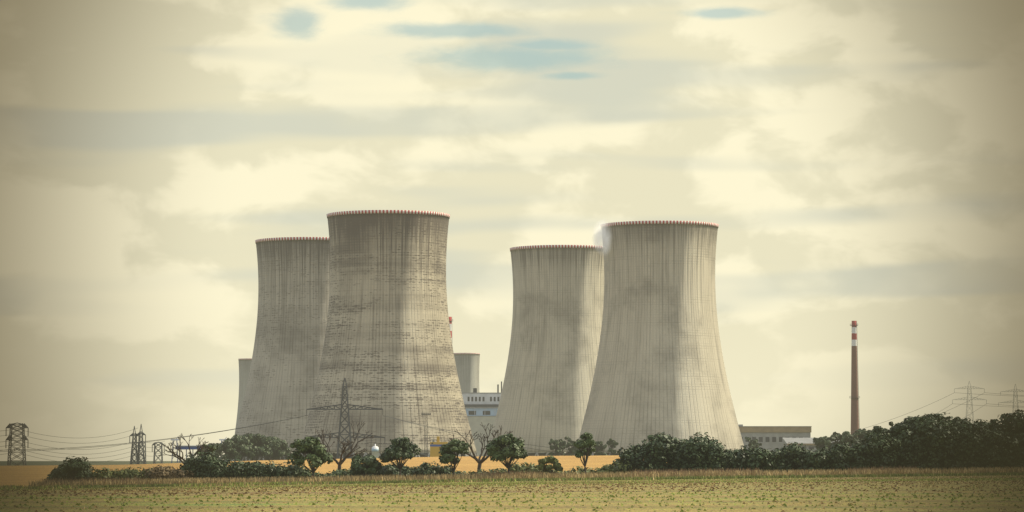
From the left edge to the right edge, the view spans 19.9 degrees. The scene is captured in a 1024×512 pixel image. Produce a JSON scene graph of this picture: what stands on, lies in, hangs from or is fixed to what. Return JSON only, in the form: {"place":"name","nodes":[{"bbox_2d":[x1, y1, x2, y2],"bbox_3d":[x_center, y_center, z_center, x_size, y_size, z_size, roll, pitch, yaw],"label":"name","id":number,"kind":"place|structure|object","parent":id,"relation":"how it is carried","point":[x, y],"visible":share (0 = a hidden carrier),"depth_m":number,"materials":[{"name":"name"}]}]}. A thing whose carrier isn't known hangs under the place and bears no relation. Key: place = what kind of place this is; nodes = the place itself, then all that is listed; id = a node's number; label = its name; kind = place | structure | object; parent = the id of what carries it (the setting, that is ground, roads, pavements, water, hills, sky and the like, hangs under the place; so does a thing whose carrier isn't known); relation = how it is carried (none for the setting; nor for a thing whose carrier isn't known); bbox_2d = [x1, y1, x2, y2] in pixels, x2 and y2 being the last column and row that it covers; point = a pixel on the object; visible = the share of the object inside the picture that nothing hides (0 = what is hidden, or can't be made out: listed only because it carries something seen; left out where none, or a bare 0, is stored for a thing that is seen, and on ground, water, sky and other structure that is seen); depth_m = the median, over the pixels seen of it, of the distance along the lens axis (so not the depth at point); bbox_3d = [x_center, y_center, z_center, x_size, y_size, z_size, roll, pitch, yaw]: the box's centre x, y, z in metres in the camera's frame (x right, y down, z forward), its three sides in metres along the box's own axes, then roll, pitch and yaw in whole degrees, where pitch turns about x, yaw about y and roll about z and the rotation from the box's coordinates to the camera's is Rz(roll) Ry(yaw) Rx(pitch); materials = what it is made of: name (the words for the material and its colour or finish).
{"place":"outdoors","nodes":[
{"label":"outdoors","id":0,"kind":"place"},
{"bbox_2d":[0,455,1023,511],"bbox_3d":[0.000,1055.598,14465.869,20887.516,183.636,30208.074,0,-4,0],"label":"ground","id":1,"kind":"structure","parent":0,"point":[21,474],"depth_m":114.51,"materials":[{"name":"soil"}]},
{"bbox_2d":[5,423,28,465],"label":"pylon","id":2,"kind":"object","parent":1,"relation":"on","point":[22,428],"visible":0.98,"depth_m":996.59,"materials":[{"name":"silver metal"}]},
{"bbox_2d":[0,378,1023,462],"bbox_3d":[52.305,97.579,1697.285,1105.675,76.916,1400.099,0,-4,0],"label":"power line","id":3,"kind":"object","parent":2,"relation":"attached to","point":[332,434],"visible":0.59,"depth_m":1342.25,"materials":[{"name":"grey metal"}]},
{"bbox_2d":[44,456,95,480],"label":"hedge bush","id":4,"kind":"object","parent":1,"relation":"on","point":[57,473],"visible":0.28,"depth_m":449.10,"materials":[{"name":"green plant"}]},
{"bbox_2d":[60,460,88,480],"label":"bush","id":5,"kind":"object","parent":1,"relation":"on","point":[73,468],"visible":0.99,"depth_m":442.18,"materials":[{"name":"green plant"}]},
{"bbox_2d":[91,466,151,480],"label":"hedge bush","id":6,"kind":"object","parent":1,"relation":"on","point":[124,473],"visible":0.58,"depth_m":448.94,"materials":[{"name":"green plant"}]},
{"bbox_2d":[129,426,138,464],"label":"pylon","id":7,"kind":"object","parent":1,"relation":"on","point":[132,447],"visible":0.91,"depth_m":1147.26,"materials":[{"name":"silver metal"}]},
{"bbox_2d":[132,442,145,463],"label":"substation gantry","id":8,"kind":"object","parent":1,"relation":"on","point":[139,453],"visible":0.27,"depth_m":1198.01,"materials":[{"name":"grey metal"}]},
{"bbox_2d":[136,424,145,463],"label":"pylon","id":9,"kind":"object","parent":1,"relation":"on","point":[139,442],"visible":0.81,"depth_m":1147.30,"materials":[{"name":"silver metal"}]},
{"bbox_2d":[152,442,164,463],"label":"pylon","id":10,"kind":"object","parent":1,"relation":"on","point":[156,447],"visible":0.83,"depth_m":1147.28,"materials":[{"name":"silver metal"}]},
{"bbox_2d":[140,465,196,479],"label":"hedge bush","id":11,"kind":"object","parent":1,"relation":"on","point":[165,472],"visible":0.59,"depth_m":448.88,"materials":[{"name":"green plant"}]},
{"bbox_2d":[158,434,211,462],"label":"bare tree","id":12,"kind":"object","parent":1,"relation":"on","point":[179,457],"visible":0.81,"depth_m":464.35,"materials":[{"name":"brown plant"}]},
{"bbox_2d":[171,437,226,462],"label":"conveyor gantry","id":13,"kind":"object","parent":1,"relation":"on","point":[186,447],"visible":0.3,"depth_m":1298.96,"materials":[{"name":"metal"}]},
{"bbox_2d":[197,444,218,455],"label":"tree","id":14,"kind":"object","parent":1,"relation":"on","point":[212,447],"visible":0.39,"depth_m":470.51,"materials":[{"name":"green plant"}]},
{"bbox_2d":[206,443,221,459],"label":"tree","id":15,"kind":"object","parent":1,"relation":"on","point":[217,454],"visible":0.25,"depth_m":1265.12,"materials":[{"name":"green plant"}]},
{"bbox_2d":[213,438,237,460],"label":"tree","id":16,"kind":"object","parent":1,"relation":"on","point":[226,447],"visible":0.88,"depth_m":1235.48,"materials":[{"name":"green plant"}]},
{"bbox_2d":[227,434,254,460],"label":"tree","id":17,"kind":"object","parent":1,"relation":"on","point":[241,444],"visible":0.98,"depth_m":1239.96,"materials":[{"name":"green plant"}]},
{"bbox_2d":[178,451,307,480],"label":"hedge bush","id":18,"kind":"object","parent":1,"relation":"on","point":[208,466],"visible":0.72,"depth_m":449.18,"materials":[{"name":"green plant"}]},
{"bbox_2d":[235,358,251,430],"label":"tower","id":19,"kind":"structure","parent":1,"relation":"on","point":[244,366],"depth_m":2340.07,"materials":[{"name":"concrete"}]},
{"bbox_2d":[240,433,273,460],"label":"tree","id":20,"kind":"object","parent":1,"relation":"on","point":[264,449],"visible":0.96,"depth_m":1246.72,"materials":[{"name":"green plant"}]},
{"bbox_2d":[259,436,287,459],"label":"tree","id":21,"kind":"object","parent":1,"relation":"on","point":[277,445],"visible":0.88,"depth_m":1253.76,"materials":[{"name":"green plant"}]},
{"bbox_2d":[230,237,329,460],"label":"cooling tower","id":22,"kind":"structure","parent":1,"relation":"on","point":[293,288],"depth_m":1591.26,"materials":[{"name":"concrete"}]},
{"bbox_2d":[270,444,291,459],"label":"tree","id":23,"kind":"object","parent":1,"relation":"on","point":[287,449],"visible":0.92,"depth_m":1260.56,"materials":[{"name":"green plant"}]},
{"bbox_2d":[285,436,332,478],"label":"tree","id":24,"kind":"object","parent":1,"relation":"on","point":[317,456],"visible":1,"depth_m":441.70,"materials":[{"name":"green plant"}]},
{"bbox_2d":[285,468,353,479],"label":"hedge bush","id":25,"kind":"object","parent":1,"relation":"on","point":[342,472],"visible":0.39,"depth_m":449.13,"materials":[{"name":"green plant"}]},
{"bbox_2d":[315,421,374,470],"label":"bare tree","id":26,"kind":"object","parent":1,"relation":"on","point":[340,462],"visible":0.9,"depth_m":465.13,"materials":[{"name":"brown plant"}]},
{"bbox_2d":[350,454,383,476],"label":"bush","id":27,"kind":"object","parent":1,"relation":"on","point":[370,464],"visible":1,"depth_m":441.64,"materials":[{"name":"green plant"}]},
{"bbox_2d":[372,444,378,457],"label":"pressure vessel","id":28,"kind":"object","parent":1,"relation":"on","point":[375,450],"visible":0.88,"depth_m":1335.69,"materials":[{"name":"white paint"}]},
{"bbox_2d":[299,210,477,458],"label":"cooling tower","id":29,"kind":"structure","parent":1,"relation":"on","point":[387,347],"depth_m":1413.06,"materials":[{"name":"concrete"}]},
{"bbox_2d":[378,437,420,475],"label":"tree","id":30,"kind":"object","parent":1,"relation":"on","point":[403,449],"visible":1,"depth_m":441.90,"materials":[{"name":"green plant"}]},
{"bbox_2d":[349,461,452,476],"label":"hedge bush","id":31,"kind":"object","parent":1,"relation":"on","point":[423,468],"visible":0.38,"depth_m":449.06,"materials":[{"name":"green plant"}]},
{"bbox_2d":[421,413,430,456],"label":"floodlight mast","id":32,"kind":"object","parent":1,"relation":"on","point":[425,414],"visible":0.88,"depth_m":1326.75,"materials":[{"name":"grey metal"}]},
{"bbox_2d":[430,436,447,456],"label":"building","id":33,"kind":"structure","parent":1,"relation":"on","point":[434,449],"depth_m":1337.14,"materials":[{"name":"paint"}]},
{"bbox_2d":[449,317,452,339],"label":"chimney","id":34,"kind":"object","parent":1,"relation":"on","point":[450,321],"visible":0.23,"depth_m":2080.14,"materials":[{"name":"paint"}]},
{"bbox_2d":[439,439,470,475],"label":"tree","id":35,"kind":"object","parent":1,"relation":"on","point":[448,450],"visible":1,"depth_m":442.07,"materials":[{"name":"green plant"}]},
{"bbox_2d":[454,353,479,392],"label":"tower","id":36,"kind":"structure","parent":1,"relation":"on","point":[467,365],"depth_m":2339.24,"materials":[{"name":"concrete"}]},
{"bbox_2d":[448,468,506,476],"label":"hedge bush","id":37,"kind":"object","parent":1,"relation":"on","point":[473,472],"visible":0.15,"depth_m":450.76,"materials":[{"name":"green plant"}]},
{"bbox_2d":[40,466,917,484],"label":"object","id":38,"kind":"object","parent":1,"relation":"on","point":[480,473],"visible":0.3,"depth_m":441.90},
{"bbox_2d":[449,422,512,471],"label":"bare tree","id":39,"kind":"object","parent":1,"relation":"on","point":[479,461],"visible":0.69,"depth_m":460.28,"materials":[{"name":"brown plant"}]},
{"bbox_2d":[486,433,527,474],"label":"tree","id":40,"kind":"object","parent":1,"relation":"on","point":[502,448],"visible":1,"depth_m":441.73,"materials":[{"name":"green plant"}]},
{"bbox_2d":[462,381,554,455],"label":"turbine hall","id":41,"kind":"structure","parent":1,"relation":"on","point":[481,407],"depth_m":1957.11,"materials":[{"name":"white concrete"}]},
{"bbox_2d":[0,472,1023,511],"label":"field weeds","id":42,"kind":"object","parent":1,"relation":"on","point":[504,494],"depth_m":122.38,"materials":[{"name":"green plant"}]},
{"bbox_2d":[28,472,1023,488],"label":"green verge grass","id":43,"kind":"structure","parent":1,"relation":"on","point":[618,478],"depth_m":430.22,"materials":[{"name":"green plant"}]},
{"bbox_2d":[29,466,1023,488],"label":"dry verge grass","id":44,"kind":"structure","parent":1,"relation":"on","point":[447,476],"depth_m":438.11,"materials":[{"name":"yellow plant"}]},
{"bbox_2d":[486,245,603,455],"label":"cooling tower","id":45,"kind":"structure","parent":1,"relation":"on","point":[558,299],"depth_m":1652.44,"materials":[{"name":"concrete"}]},
{"bbox_2d":[536,456,562,473],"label":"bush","id":46,"kind":"object","parent":1,"relation":"on","point":[550,461],"visible":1,"depth_m":442.46,"materials":[{"name":"green plant"}]},
{"bbox_2d":[548,439,560,455],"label":"tree","id":47,"kind":"object","parent":1,"relation":"on","point":[556,443],"visible":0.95,"depth_m":1286.66,"materials":[{"name":"green plant"}]},
{"bbox_2d":[553,439,565,455],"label":"tree","id":48,"kind":"object","parent":1,"relation":"on","point":[562,443],"visible":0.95,"depth_m":1294.04,"materials":[{"name":"green plant"}]},
{"bbox_2d":[496,460,635,474],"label":"hedge bush","id":49,"kind":"object","parent":1,"relation":"on","point":[612,467],"visible":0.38,"depth_m":449.60,"materials":[{"name":"green plant"}]},
{"bbox_2d":[564,436,575,455],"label":"tree","id":50,"kind":"object","parent":1,"relation":"on","point":[569,451],"visible":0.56,"depth_m":1303.06,"materials":[{"name":"green plant"}]},
{"bbox_2d":[568,439,581,453],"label":"tree","id":51,"kind":"object","parent":1,"relation":"on","point":[574,449],"visible":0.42,"depth_m":1285.99,"materials":[{"name":"green plant"}]},
{"bbox_2d":[573,432,595,474],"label":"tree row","id":52,"kind":"object","parent":1,"relation":"on","point":[584,442],"visible":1,"depth_m":442.56,"materials":[{"name":"green plant"}]},
{"bbox_2d":[593,441,607,455],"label":"tree","id":53,"kind":"object","parent":1,"relation":"on","point":[599,446],"visible":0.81,"depth_m":1302.52,"materials":[{"name":"green plant"}]},
{"bbox_2d":[606,438,618,454],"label":"tree","id":54,"kind":"object","parent":1,"relation":"on","point":[612,444],"visible":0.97,"depth_m":1286.63,"materials":[{"name":"green plant"}]},
{"bbox_2d":[574,221,743,455],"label":"cooling tower","id":55,"kind":"structure","parent":1,"relation":"on","point":[660,367],"depth_m":1478.23,"materials":[{"name":"concrete"}]},
{"bbox_2d":[614,432,775,471],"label":"hedge bush","id":56,"kind":"object","parent":1,"relation":"on","point":[657,452],"visible":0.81,"depth_m":448.81,"materials":[{"name":"green plant"}]},
{"bbox_2d":[745,436,757,449],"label":"tree","id":57,"kind":"object","parent":1,"relation":"on","point":[753,442],"visible":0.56,"depth_m":1286.78,"materials":[{"name":"green plant"}]},
{"bbox_2d":[738,424,853,452],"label":"workshop halls","id":58,"kind":"object","parent":1,"relation":"on","point":[772,437],"visible":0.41,"depth_m":1776.42,"materials":[{"name":"grey concrete"}]},
{"bbox_2d":[755,430,892,471],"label":"hedge bush","id":59,"kind":"object","parent":1,"relation":"on","point":[843,456],"visible":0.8,"depth_m":448.62,"materials":[{"name":"green plant"}]},
{"bbox_2d":[812,436,835,450],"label":"tree","id":60,"kind":"object","parent":1,"relation":"on","point":[826,441],"visible":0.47,"depth_m":1196.15,"materials":[{"name":"green plant"}]},
{"bbox_2d":[830,431,856,445],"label":"tree","id":61,"kind":"object","parent":1,"relation":"on","point":[846,436],"visible":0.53,"depth_m":1200.75,"materials":[{"name":"green plant"}]},
{"bbox_2d":[851,321,859,436],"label":"chimney","id":62,"kind":"object","parent":1,"relation":"on","point":[855,423],"visible":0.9,"depth_m":1947.07,"materials":[{"name":"paint"}]},
{"bbox_2d":[852,428,872,443],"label":"tree","id":63,"kind":"object","parent":1,"relation":"on","point":[861,433],"visible":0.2,"depth_m":1207.02,"materials":[{"name":"green plant"}]},
{"bbox_2d":[861,426,896,451],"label":"tall tree","id":64,"kind":"object","parent":1,"relation":"on","point":[876,429],"visible":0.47,"depth_m":453.81,"materials":[{"name":"green plant"}]},
{"bbox_2d":[889,416,925,456],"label":"tall tree","id":65,"kind":"object","parent":1,"relation":"on","point":[898,429],"visible":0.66,"depth_m":451.86,"materials":[{"name":"green plant"}]},
{"bbox_2d":[900,412,955,451],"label":"tall tree","id":66,"kind":"object","parent":1,"relation":"on","point":[935,418],"visible":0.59,"depth_m":452.06,"materials":[{"name":"green plant"}]},
{"bbox_2d":[872,419,1023,470],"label":"hedge bush","id":67,"kind":"object","parent":1,"relation":"on","point":[941,453],"visible":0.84,"depth_m":448.53,"materials":[{"name":"green plant"}]},
{"bbox_2d":[949,416,985,446],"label":"tall tree","id":68,"kind":"object","parent":1,"relation":"on","point":[959,421],"visible":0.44,"depth_m":453.15,"materials":[{"name":"green plant"}]},
{"bbox_2d":[952,381,986,422],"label":"pylon","id":69,"kind":"object","parent":1,"relation":"on","point":[968,391],"visible":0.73,"depth_m":2097.59,"materials":[{"name":"silver metal"}]},
{"bbox_2d":[968,419,1012,452],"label":"tall tree","id":70,"kind":"object","parent":1,"relation":"on","point":[993,422],"visible":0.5,"depth_m":453.94,"materials":[{"name":"green plant"}]},
{"bbox_2d":[990,409,1023,447],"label":"tall tree","id":71,"kind":"object","parent":1,"relation":"on","point":[1010,422],"visible":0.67,"depth_m":451.41,"materials":[{"name":"green plant"}]},
{"bbox_2d":[998,384,1023,413],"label":"pylon","id":72,"kind":"object","parent":1,"relation":"on","point":[1013,398],"visible":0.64,"depth_m":2297.31,"materials":[{"name":"silver metal"}]},
{"bbox_2d":[0,475,1023,511],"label":"soil clods","id":73,"kind":"object","parent":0,"point":[311,487],"depth_m":165.24,"materials":[{"name":"brown soil"}]},
{"bbox_2d":[0,0,1023,460],"label":"sky","id":74,"kind":"structure","parent":0,"point":[861,161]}
]}

